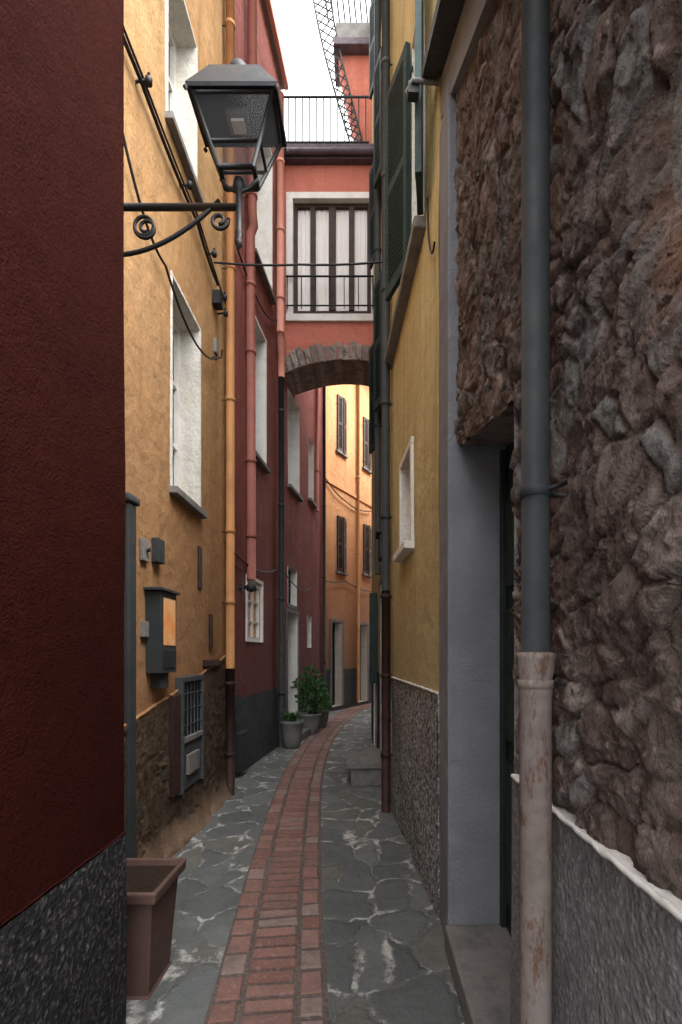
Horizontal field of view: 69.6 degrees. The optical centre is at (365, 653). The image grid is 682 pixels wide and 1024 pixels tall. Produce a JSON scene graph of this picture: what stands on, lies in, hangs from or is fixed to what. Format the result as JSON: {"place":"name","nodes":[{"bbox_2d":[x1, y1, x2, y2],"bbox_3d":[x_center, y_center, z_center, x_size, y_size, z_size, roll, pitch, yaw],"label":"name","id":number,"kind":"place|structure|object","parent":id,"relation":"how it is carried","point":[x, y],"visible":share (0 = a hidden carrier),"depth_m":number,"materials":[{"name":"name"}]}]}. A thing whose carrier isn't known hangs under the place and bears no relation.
{"place":"outdoors","nodes":[
{"label":"outdoors","id":0,"kind":"place"},
{"bbox_2d":[204,703,370,1023],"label":"brick path","id":1,"kind":"structure","parent":0,"point":[272,969],"depth_m":2.58,"materials":[{"name":"red brick"}]},
{"bbox_2d":[126,707,464,1023],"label":"ground","id":2,"kind":"structure","parent":0,"point":[387,962],"depth_m":2.67,"materials":[{"name":"stone"}]},
{"bbox_2d":[0,834,126,1023],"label":"dado","id":3,"kind":"object","parent":2,"relation":"on","point":[63,952],"visible":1,"depth_m":1.41,"materials":[{"name":"stone"}]},
{"bbox_2d":[0,0,124,924],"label":"wall","id":4,"kind":"structure","parent":3,"relation":"on","point":[62,488],"depth_m":1.36,"materials":[{"name":"red paint"}]},
{"bbox_2d":[0,831,125,926],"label":"plaster edge","id":5,"kind":"object","parent":3,"relation":"on","point":[66,877],"visible":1,"depth_m":1.36,"materials":[{"name":"red paint"}]},
{"bbox_2d":[126,858,185,999],"bbox_3d":[-1.000,1.174,2.100,0.343,0.452,0.343,0,0,0],"label":"square planter","id":6,"kind":"object","parent":2,"relation":"on","point":[151,890],"visible":0.5,"depth_m":2.02,"materials":[{"name":"ceramic"}]},
{"bbox_2d":[124,0,225,714],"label":"wall","id":7,"kind":"structure","parent":2,"relation":"on","point":[181,530],"depth_m":3.66,"materials":[{"name":"orange paint"}]},
{"bbox_2d":[124,492,139,857],"bbox_3d":[-1.393,0.235,2.890,0.071,2.330,0.140,0,0,0],"label":"pilaster","id":8,"kind":"object","parent":7,"relation":"attached to","point":[132,502],"visible":0.56,"depth_m":2.86,"materials":[{"name":"grey paint"}]},
{"bbox_2d":[140,538,164,636],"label":"boxes","id":9,"kind":"object","parent":7,"relation":"attached to","point":[158,550],"visible":1,"depth_m":3.12,"materials":[{"name":"grey paint"}]},
{"bbox_2d":[143,587,179,687],"bbox_3d":[-1.350,-0.095,3.255,0.122,0.650,0.311,0,0,0],"label":"letter box","id":10,"kind":"object","parent":7,"relation":"attached to","point":[160,640],"visible":1,"depth_m":3.15,"materials":[{"name":"grey paint"}]},
{"bbox_2d":[124,135,217,359],"bbox_3d":[-1.372,-2.846,3.549,0.024,0.717,1.911,0,0,0],"label":"wall cable","id":11,"kind":"object","parent":7,"relation":"attached to","point":[152,239],"depth_m":3.30,"materials":[{"name":"rubber"}]},
{"bbox_2d":[124,35,218,285],"bbox_3d":[-1.377,-3.492,3.250,0.032,0.098,2.702,0,0,0],"label":"wall cable","id":12,"kind":"object","parent":7,"relation":"attached to","point":[136,70],"depth_m":3.33,"materials":[{"name":"metal"}]},
{"bbox_2d":[169,26,175,117],"bbox_3d":[-1.589,-4.410,3.769,0.044,1.220,0.580,0,0,0],"label":"window","id":13,"kind":"structure","parent":7,"relation":"attached to","point":[172,75],"depth_m":4.01,"materials":[{"name":"white glass"}]},
{"bbox_2d":[124,27,225,304],"bbox_3d":[-1.372,-3.510,3.400,0.026,0.134,3.001,0,0,0],"label":"wall cable","id":14,"kind":"object","parent":7,"relation":"attached to","point":[148,92],"depth_m":3.37,"materials":[{"name":"rubber"}]},
{"bbox_2d":[124,655,225,726],"bbox_3d":[-1.396,0.233,3.824,0.031,0.452,2.255,0,0,0],"label":"plaster edge","id":15,"kind":"object","parent":7,"relation":"attached to","point":[145,711],"visible":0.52,"depth_m":3.30,"materials":[{"name":"beige paint"}]},
{"bbox_2d":[173,319,179,487],"bbox_3d":[-1.589,-1.965,3.854,0.044,1.530,0.590,0,0,0],"label":"window","id":16,"kind":"structure","parent":7,"relation":"attached to","point":[176,405],"depth_m":4.10,"materials":[{"name":"white glass"}]},
{"bbox_2d":[124,657,236,857],"bbox_3d":[-1.345,0.709,3.825,0.113,1.382,2.250,0,0,0],"label":"rough render base","id":17,"kind":"object","parent":7,"relation":"attached to","point":[166,827],"visible":0.68,"depth_m":3.44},
{"bbox_2d":[225,668,235,795],"bbox_3d":[-1.340,0.776,4.840,0.104,1.248,0.104,0,0,0],"label":"iron drainpipe","id":18,"kind":"object","parent":17,"relation":"attached to","point":[230,752],"visible":0.94,"depth_m":4.80,"materials":[{"name":"brown metal"}]},
{"bbox_2d":[165,0,197,180],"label":"surround","id":19,"kind":"object","parent":7,"relation":"attached to","point":[167,50],"visible":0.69,"depth_m":3.47,"materials":[{"name":"white paint"}]},
{"bbox_2d":[135,72,227,316],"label":"cable insulators","id":20,"kind":"object","parent":7,"relation":"attached to","point":[218,298],"visible":0.99,"depth_m":4.50,"materials":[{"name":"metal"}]},
{"bbox_2d":[165,111,203,202],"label":"sill","id":21,"kind":"structure","parent":7,"relation":"attached to","point":[173,127],"depth_m":3.68,"materials":[{"name":"stone"}]},
{"bbox_2d":[170,270,200,506],"bbox_3d":[-1.413,-1.980,3.855,0.022,1.560,0.650,0,0,0],"label":"surround","id":22,"kind":"object","parent":7,"relation":"attached to","point":[172,276],"visible":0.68,"depth_m":3.55,"materials":[{"name":"white paint"}]},
{"bbox_2d":[169,485,207,518],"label":"sill","id":23,"kind":"structure","parent":7,"relation":"attached to","point":[184,499],"depth_m":3.76,"materials":[{"name":"stone"}]},
{"bbox_2d":[175,674,204,794],"bbox_3d":[-1.382,0.615,3.870,0.067,0.870,0.500,0,0,0],"label":"door","id":24,"kind":"structure","parent":7,"relation":"attached to","point":[192,691],"depth_m":3.86,"materials":[{"name":"grey painted metal"},{"name":"wrought iron"}]},
{"bbox_2d":[166,659,219,797],"bbox_3d":[-1.387,0.540,4.025,0.055,0.960,1.150,0,0,0],"label":"gas pipe cover","id":25,"kind":"object","parent":7,"relation":"attached to","point":[174,729],"visible":0.9,"depth_m":3.49,"materials":[{"name":"brown metal"}]},
{"bbox_2d":[197,546,212,647],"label":"slots","id":26,"kind":"object","parent":7,"relation":"attached to","point":[199,566],"visible":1,"depth_m":4.18,"materials":[{"name":"brown"}]},
{"bbox_2d":[124,58,288,256],"bbox_3d":[-0.899,-2.223,2.340,1.021,1.185,0.300,0,0,0],"label":"street lamp","id":27,"kind":"object","parent":7,"relation":"attached to","point":[235,102],"visible":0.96,"depth_m":2.32,"materials":[{"name":"metal"}]},
{"bbox_2d":[222,0,234,667],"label":"orange drainpipe","id":28,"kind":"object","parent":7,"relation":"attached to","point":[229,399],"visible":0.81,"depth_m":4.80,"materials":[{"name":"metal"}]},
{"bbox_2d":[214,261,381,266],"bbox_3d":[-0.590,-3.542,4.450,1.582,0.052,0.018,0,0,0],"label":"street cable","id":29,"kind":"object","parent":7,"relation":"attached to","point":[303,264],"visible":0.95,"depth_m":4.44,"materials":[{"name":"rubber"}]},
{"bbox_2d":[225,0,280,776],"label":"wall","id":30,"kind":"structure","parent":2,"relation":"on","point":[257,677],"depth_m":6.54,"materials":[{"name":"red paint"}]},
{"bbox_2d":[235,693,248,772],"bbox_3d":[-1.428,0.900,5.522,0.080,0.900,0.452,0,0,5],"label":"utility box","id":31,"kind":"object","parent":30,"relation":"attached to","point":[242,751],"visible":0.66,"depth_m":5.50,"materials":[{"name":"grey paint"}]},
{"bbox_2d":[244,0,257,580],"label":"red drainpipe","id":32,"kind":"object","parent":30,"relation":"attached to","point":[250,350],"visible":0.84,"depth_m":5.82,"materials":[{"name":"metal"}]},
{"bbox_2d":[248,580,259,641],"bbox_3d":[-1.445,-0.520,6.218,0.041,0.760,0.572,0,0,5],"label":"window","id":33,"kind":"structure","parent":30,"relation":"attached to","point":[254,616],"depth_m":6.30,"materials":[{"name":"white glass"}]},
{"bbox_2d":[246,574,263,642],"bbox_3d":[-1.407,-0.545,6.215,0.025,0.810,0.672,0,0,5],"label":"surround","id":34,"kind":"object","parent":30,"relation":"attached to","point":[259,582],"visible":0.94,"depth_m":6.37,"materials":[{"name":"white paint"}]},
{"bbox_2d":[255,316,266,463],"bbox_3d":[-1.393,-3.385,6.375,0.025,1.770,0.652,0,0,5],"label":"surround","id":35,"kind":"object","parent":30,"relation":"attached to","point":[265,391],"visible":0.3,"depth_m":6.66,"materials":[{"name":"white paint"}]},
{"bbox_2d":[256,451,270,473],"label":"sill","id":36,"kind":"structure","parent":30,"relation":"attached to","point":[262,464],"depth_m":6.40,"materials":[{"name":"stone"}]},
{"bbox_2d":[255,248,276,304],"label":"sill","id":37,"kind":"structure","parent":30,"relation":"attached to","point":[266,283],"depth_m":6.53,"materials":[{"name":"stone"}]},
{"bbox_2d":[269,147,272,289],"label":"surround","id":38,"kind":"object","parent":30,"relation":"attached to","point":[271,223],"visible":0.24,"depth_m":6.95,"materials":[{"name":"white paint"}]},
{"bbox_2d":[262,0,288,89],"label":"eaves","id":39,"kind":"object","parent":30,"relation":"on","point":[273,33],"visible":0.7,"depth_m":6.97,"materials":[{"name":"paint"}]},
{"bbox_2d":[276,91,284,331],"bbox_3d":[-1.264,-6.450,7.189,0.148,3.500,0.128,0,0,-31],"label":"pink drainpipe","id":40,"kind":"object","parent":30,"relation":"attached to","point":[280,229],"visible":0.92,"depth_m":7.15,"materials":[{"name":"metal"}]},
{"bbox_2d":[277,376,284,747],"bbox_3d":[-1.276,-1.350,7.306,0.142,5.500,0.098,0,0,31],"label":"iron drainpipe","id":41,"kind":"object","parent":30,"relation":"attached to","point":[281,506],"visible":0.94,"depth_m":7.26,"materials":[{"name":"metal"}]},
{"bbox_2d":[277,331,285,377],"bbox_3d":[-1.252,-4.405,7.245,0.122,0.611,0.210,0,0,0],"label":"drainpipe","id":42,"kind":"object","parent":30,"relation":"attached to","point":[281,350],"visible":0.98,"depth_m":7.23,"materials":[{"name":"red metal"}]},
{"bbox_2d":[276,709,304,747],"bbox_3d":[-1.121,1.128,7.300,0.486,0.545,0.521,0,0,0],"label":"potted plant","id":43,"kind":"object","parent":2,"relation":"on","point":[291,728],"visible":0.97,"depth_m":7.18,"materials":[{"name":"green plant"}]},
{"bbox_2d":[288,603,310,740],"bbox_3d":[-1.148,0.301,8.090,0.350,2.198,0.807,0,0,7],"label":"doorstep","id":44,"kind":"object","parent":2,"relation":"on","point":[306,732],"visible":0.41,"depth_m":8.06,"materials":[{"name":"stone"}]},
{"bbox_2d":[284,377,321,717],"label":"wall","id":45,"kind":"structure","parent":2,"relation":"on","point":[303,542],"depth_m":8.77,"materials":[{"name":"red paint"}]},
{"bbox_2d":[286,608,298,718],"bbox_3d":[-1.214,0.280,8.119,0.030,2.000,0.745,0,0,7],"label":"door surround","id":46,"kind":"object","parent":45,"relation":"attached to","point":[291,611],"visible":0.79,"depth_m":7.78,"materials":[{"name":"stone"}]},
{"bbox_2d":[314,388,318,511],"bbox_3d":[-0.994,-4.700,9.694,0.142,3.800,0.083,0,0,0],"label":"red drainpipe","id":47,"kind":"object","parent":45,"relation":"attached to","point":[316,471],"visible":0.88,"depth_m":9.67,"materials":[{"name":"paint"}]},
{"bbox_2d":[322,387,325,708],"bbox_3d":[-0.909,-2.600,10.344,0.142,8.000,0.083,0,0,0],"label":"iron drainpipe","id":48,"kind":"object","parent":45,"relation":"attached to","point":[324,533],"visible":0.92,"depth_m":10.31,"materials":[{"name":"black metal"}]},
{"bbox_2d":[290,664,331,733],"bbox_3d":[-0.940,0.794,8.493,0.716,1.212,0.556,0,0,0],"label":"potted shrub","id":49,"kind":"object","parent":2,"relation":"on","point":[311,718],"visible":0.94,"depth_m":8.41,"materials":[{"name":"green plant"}]},
{"bbox_2d":[309,697,333,727],"bbox_3d":[-0.845,1.089,9.187,0.493,0.622,0.428,0,0,0],"label":"potted plant","id":50,"kind":"object","parent":2,"relation":"on","point":[323,721],"visible":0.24,"depth_m":9.10,"materials":[{"name":"green plant"}]},
{"bbox_2d":[326,385,371,711],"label":"wall","id":51,"kind":"structure","parent":2,"relation":"on","point":[341,601],"depth_m":12.46,"materials":[{"name":"paint"}]},
{"bbox_2d":[332,623,334,704],"bbox_3d":[-0.908,0.275,12.095,0.041,2.050,0.475,0,0,28],"label":"door","id":52,"kind":"structure","parent":51,"relation":"attached to","point":[333,662],"depth_m":12.28,"materials":[{"name":"green paint"}]},
{"bbox_2d":[330,618,343,704],"bbox_3d":[-0.705,0.235,11.988,0.028,2.130,0.635,0,0,28],"label":"surround","id":53,"kind":"object","parent":51,"relation":"attached to","point":[336,620],"visible":0.88,"depth_m":12.02,"materials":[{"name":"stone"}]},
{"bbox_2d":[337,394,342,451],"bbox_3d":[-0.640,-5.640,12.026,0.040,1.360,0.235,0,0,36],"label":"shutter","id":54,"kind":"object","parent":51,"relation":"attached to","point":[339,423],"visible":1,"depth_m":12.03,"materials":[{"name":"brown paint"}]},
{"bbox_2d":[337,515,342,571],"bbox_3d":[-0.640,-2.680,12.026,0.040,1.360,0.235,0,0,36],"label":"shutter","id":55,"kind":"object","parent":51,"relation":"attached to","point":[339,544],"visible":1,"depth_m":12.03,"materials":[{"name":"brown paint"}]},
{"bbox_2d":[343,517,346,572],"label":"shutter","id":56,"kind":"object","parent":51,"relation":"attached to","point":[344,545],"visible":1,"depth_m":12.14,"materials":[{"name":"brown paint"}]},
{"bbox_2d":[343,398,346,454],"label":"shutter","id":57,"kind":"object","parent":51,"relation":"attached to","point":[344,426],"visible":1,"depth_m":12.13,"materials":[{"name":"brown paint"}]},
{"bbox_2d":[326,477,371,507],"bbox_3d":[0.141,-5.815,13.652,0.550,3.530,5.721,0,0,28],"label":"string course","id":58,"kind":"object","parent":51,"relation":"attached to","point":[331,482],"depth_m":12.39,"materials":[{"name":"orange paint"}]},
{"bbox_2d":[356,385,359,702],"bbox_3d":[-0.215,-3.050,12.840,0.094,8.700,0.140,0,0,-38],"label":"orange drainpipe","id":59,"kind":"object","parent":51,"relation":"attached to","point":[358,544],"visible":0.99,"depth_m":12.79,"materials":[{"name":"metal"}]},
{"bbox_2d":[360,622,368,700],"bbox_3d":[-0.079,0.235,13.173,0.028,2.130,0.669,0,0,28],"label":"surround","id":60,"kind":"object","parent":51,"relation":"attached to","point":[364,623],"visible":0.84,"depth_m":13.40,"materials":[{"name":"stone"}]},
{"bbox_2d":[363,417,368,468],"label":"shutter","id":61,"kind":"object","parent":51,"relation":"attached to","point":[366,421],"visible":1,"depth_m":13.23,"materials":[{"name":"brown paint"}]},
{"bbox_2d":[363,524,368,573],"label":"shutter","id":62,"kind":"object","parent":51,"relation":"attached to","point":[365,549],"visible":1,"depth_m":13.23,"materials":[{"name":"brown paint"}]},
{"bbox_2d":[347,748,380,785],"bbox_3d":[0.050,1.270,5.500,0.500,0.260,0.800,0,0,0],"label":"stone step","id":63,"kind":"object","parent":2,"relation":"on","point":[364,765],"visible":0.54,"depth_m":5.14,"materials":[{"name":"stone"}]},
{"bbox_2d":[371,0,437,804],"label":"wall","id":64,"kind":"structure","parent":2,"relation":"on","point":[375,583],"depth_m":6.31,"materials":[{"name":"paint"}]},
{"bbox_2d":[369,163,374,269],"bbox_3d":[0.106,-5.850,6.505,0.040,1.300,0.280,0,0,-18],"label":"shutter","id":65,"kind":"object","parent":64,"relation":"attached to","point":[371,223],"visible":0.62,"depth_m":6.54,"materials":[{"name":"green paint"}]},
{"bbox_2d":[369,0,374,99],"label":"shutter","id":66,"kind":"object","parent":64,"relation":"attached to","point":[371,38],"visible":0.66,"depth_m":6.54,"materials":[{"name":"green paint"}]},
{"bbox_2d":[369,344,374,453],"bbox_3d":[0.106,-3.400,6.505,0.040,1.400,0.280,0,0,-18],"label":"shutter","id":67,"kind":"object","parent":64,"relation":"attached to","point":[371,431],"visible":0.54,"depth_m":6.56,"materials":[{"name":"green paint"}]},
{"bbox_2d":[369,593,376,682],"bbox_3d":[0.132,-0.150,5.723,0.100,1.300,1.851,0,0,-2],"label":"shutter","id":68,"kind":"object","parent":64,"relation":"attached to","point":[372,637],"visible":0.48,"depth_m":6.50,"materials":[{"name":"paint"}]},
{"bbox_2d":[373,683,376,747],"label":"surround","id":69,"kind":"object","parent":64,"relation":"attached to","point":[375,714],"visible":0.16,"depth_m":6.64,"materials":[{"name":"stone"}]},
{"bbox_2d":[373,270,381,411],"bbox_3d":[0.147,-3.400,5.354,0.040,1.400,0.280,0,0,-18],"label":"shutter","id":70,"kind":"object","parent":64,"relation":"attached to","point":[377,343],"visible":0.79,"depth_m":5.37,"materials":[{"name":"green paint"}]},
{"bbox_2d":[373,46,381,188],"bbox_3d":[0.147,-5.850,5.354,0.040,1.300,0.280,0,0,-18],"label":"shutter","id":71,"kind":"object","parent":64,"relation":"attached to","point":[377,113],"visible":0.84,"depth_m":5.37,"materials":[{"name":"green paint"}]},
{"bbox_2d":[374,0,381,574],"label":"grey drainpipe","id":72,"kind":"object","parent":64,"relation":"attached to","point":[377,252],"visible":0.62,"depth_m":5.57,"materials":[{"name":"metal"}]},
{"bbox_2d":[375,530,381,561],"bbox_3d":[0.158,-1.000,4.608,0.130,0.240,0.280,0,0,-2],"label":"meter box","id":73,"kind":"object","parent":64,"relation":"attached to","point":[378,535],"visible":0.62,"depth_m":4.51,"materials":[{"name":"grey paint"}]},
{"bbox_2d":[379,575,381,749],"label":"surround","id":74,"kind":"object","parent":64,"relation":"attached to","point":[380,581],"visible":0.27,"depth_m":5.75,"materials":[{"name":"stone"}]},
{"bbox_2d":[391,678,438,916],"bbox_3d":[1.546,0.807,3.610,2.507,1.186,1.807,0,0,-5],"label":"dado","id":75,"kind":"object","parent":2,"relation":"on","point":[415,783],"visible":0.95,"depth_m":3.13,"materials":[{"name":"stone"}]},
{"bbox_2d":[391,0,441,691],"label":"wall","id":76,"kind":"structure","parent":75,"relation":"on","point":[415,572],"depth_m":3.15,"materials":[{"name":"yellow paint"}]},
{"bbox_2d":[380,590,392,812],"bbox_3d":[0.197,0.426,4.336,0.140,1.948,0.094,0,0,-30],"label":"iron drainpipe","id":77,"kind":"object","parent":76,"relation":"attached to","point":[385,677],"visible":0.96,"depth_m":4.29,"materials":[{"name":"brown metal"}]},
{"bbox_2d":[381,0,392,590],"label":"grey drainpipe","id":78,"kind":"object","parent":76,"relation":"attached to","point":[386,403],"visible":0.74,"depth_m":4.30,"materials":[{"name":"metal"}]},
{"bbox_2d":[385,41,412,301],"bbox_3d":[0.234,-3.430,3.522,0.040,1.540,0.390,0,0,-21],"label":"shutter","id":79,"kind":"object","parent":76,"relation":"attached to","point":[397,170],"visible":0.94,"depth_m":3.50,"materials":[{"name":"green paint"}]},
{"bbox_2d":[393,541,413,562],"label":"sill","id":80,"kind":"structure","parent":76,"relation":"attached to","point":[403,551],"depth_m":3.46,"materials":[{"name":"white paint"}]},
{"bbox_2d":[385,215,425,369],"bbox_3d":[0.268,-2.575,3.658,0.095,0.070,1.486,0,0,-5],"label":"ledge","id":81,"kind":"object","parent":76,"relation":"attached to","point":[418,229],"visible":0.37,"depth_m":3.38,"materials":[{"name":"stone"}]},
{"bbox_2d":[399,436,413,546],"bbox_3d":[0.297,-1.115,3.585,0.030,0.710,0.532,0,0,-5],"label":"surround","id":82,"kind":"object","parent":76,"relation":"attached to","point":[410,446],"visible":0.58,"depth_m":3.34,"materials":[{"name":"white paint"}]},
{"bbox_2d":[415,0,422,214],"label":"shutter","id":83,"kind":"object","parent":76,"relation":"attached to","point":[419,104],"visible":0.88,"depth_m":2.69,"materials":[{"name":"green paint"}]},
{"bbox_2d":[405,77,438,102],"bbox_3d":[0.311,-3.031,2.634,0.197,0.062,0.075,0,0,0],"label":"washing line bracket","id":84,"kind":"object","parent":76,"relation":"attached to","point":[412,91],"visible":0.84,"depth_m":2.62,"materials":[{"name":"metal"}]},
{"bbox_2d":[439,80,513,934],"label":"grey pier","id":85,"kind":"structure","parent":2,"relation":"on","point":[469,685],"depth_m":2.31,"materials":[{"name":"paint"}]},
{"bbox_2d":[445,925,510,1023],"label":"doorstep","id":86,"kind":"object","parent":2,"relation":"on","point":[479,958],"visible":0.79,"depth_m":1.99,"materials":[{"name":"stone"}]},
{"bbox_2d":[454,0,681,900],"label":"wall","id":87,"kind":"structure","parent":2,"relation":"on","point":[501,429],"depth_m":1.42,"materials":[{"name":"stone"}]},
{"bbox_2d":[421,0,464,78],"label":"eave board","id":88,"kind":"object","parent":87,"relation":"attached to","point":[446,17],"visible":0.2,"depth_m":2.23,"materials":[{"name":"grey paint"}]},
{"bbox_2d":[441,0,493,118],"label":"grey band","id":89,"kind":"object","parent":87,"relation":"attached to","point":[471,22],"visible":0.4,"depth_m":2.03,"materials":[{"name":"paint"}]},
{"bbox_2d":[500,442,513,932],"bbox_3d":[0.640,0.090,1.871,0.100,2.380,0.882,0,0,0],"label":"door","id":90,"kind":"structure","parent":87,"relation":"attached to","point":[506,632],"depth_m":2.26,"materials":[{"name":"green paint"}]},
{"bbox_2d":[516,0,568,1023],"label":"rusty drainpipe","id":91,"kind":"object","parent":87,"relation":"attached to","point":[535,659],"visible":1,"depth_m":1.02,"materials":[{"name":"grey metal"}]},
{"bbox_2d":[510,778,681,1023],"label":"dado","id":92,"kind":"object","parent":2,"relation":"on","point":[616,945],"visible":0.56,"depth_m":0.89,"materials":[{"name":"stone"}]},
{"bbox_2d":[511,774,681,922],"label":"plaster edge","id":93,"kind":"object","parent":92,"relation":"on","point":[668,905],"visible":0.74,"depth_m":0.78,"materials":[{"name":"white paint"}]},
{"bbox_2d":[271,0,370,140],"label":"sky","id":94,"kind":"structure","parent":0,"point":[302,51],"materials":[{"name":"white"}]},
{"bbox_2d":[284,165,372,395],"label":"wall","id":95,"kind":"structure","parent":0,"point":[324,178],"depth_m":7.60,"materials":[{"name":"paint"}]},
{"bbox_2d":[284,144,372,164],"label":"terrace slab","id":96,"kind":"structure","parent":95,"relation":"on","point":[329,154],"depth_m":7.46,"materials":[{"name":"concrete"}]},
{"bbox_2d":[284,95,368,143],"bbox_3d":[-0.629,-8.168,7.540,1.358,0.816,0.032,0,0,0],"label":"terrace railing","id":97,"kind":"object","parent":96,"relation":"on","point":[323,97],"visible":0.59,"depth_m":7.53,"materials":[{"name":"black metal"}]},
{"bbox_2d":[313,0,362,140],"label":"lattice railing","id":98,"kind":"object","parent":96,"relation":"on","point":[335,64],"visible":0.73,"depth_m":7.84,"materials":[{"name":"metal"}]},
{"bbox_2d":[338,55,371,143],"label":"wall","id":99,"kind":"structure","parent":96,"relation":"on","point":[357,69],"depth_m":7.95,"materials":[{"name":"paint"}]},
{"bbox_2d":[333,22,368,86],"bbox_3d":[-0.180,-9.901,8.100,0.680,0.398,0.600,0,0,0],"label":"balcony","id":100,"kind":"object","parent":99,"relation":"on","point":[352,38],"visible":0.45,"depth_m":7.84,"materials":[{"name":"stone"}]},
{"bbox_2d":[325,0,371,22],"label":"balcony railing","id":101,"kind":"object","parent":100,"relation":"on","point":[344,11],"visible":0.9,"depth_m":7.77,"materials":[{"name":"metal"}]},
{"bbox_2d":[285,341,372,373],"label":"arch stones","id":102,"kind":"object","parent":95,"relation":"attached to","point":[342,349],"visible":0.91,"depth_m":7.57,"materials":[{"name":"grey stone"}]},
{"bbox_2d":[286,192,372,321],"bbox_3d":[-0.555,-6.135,7.588,1.360,2.010,0.065,0,0,0],"label":"window surround","id":103,"kind":"object","parent":95,"relation":"attached to","point":[290,315],"visible":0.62,"depth_m":7.58,"materials":[{"name":"white paint"}]},
{"bbox_2d":[298,210,366,310],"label":"curtains","id":104,"kind":"object","parent":95,"relation":"attached to","point":[342,242],"visible":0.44,"depth_m":7.72,"materials":[{"name":"white fabric"}]},
{"bbox_2d":[294,204,370,313],"bbox_3d":[-0.525,-6.140,7.687,1.210,1.800,0.066,0,0,0],"label":"window frame","id":105,"kind":"object","parent":95,"relation":"attached to","point":[331,208],"visible":0.78,"depth_m":7.66,"materials":[{"name":"brown wood"}]},
{"bbox_2d":[286,275,372,308],"bbox_3d":[-0.552,-5.557,7.540,1.355,0.514,0.028,0,0,0],"label":"window railing","id":106,"kind":"object","parent":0,"point":[329,276],"depth_m":7.53,"materials":[{"name":"black metal"}]},
{"bbox_2d":[426,197,435,253],"bbox_3d":[0.360,-2.387,2.709,0.012,0.426,0.189,0,0,-5],"label":"wall cable","id":107,"kind":"object","parent":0,"point":[434,242],"depth_m":2.77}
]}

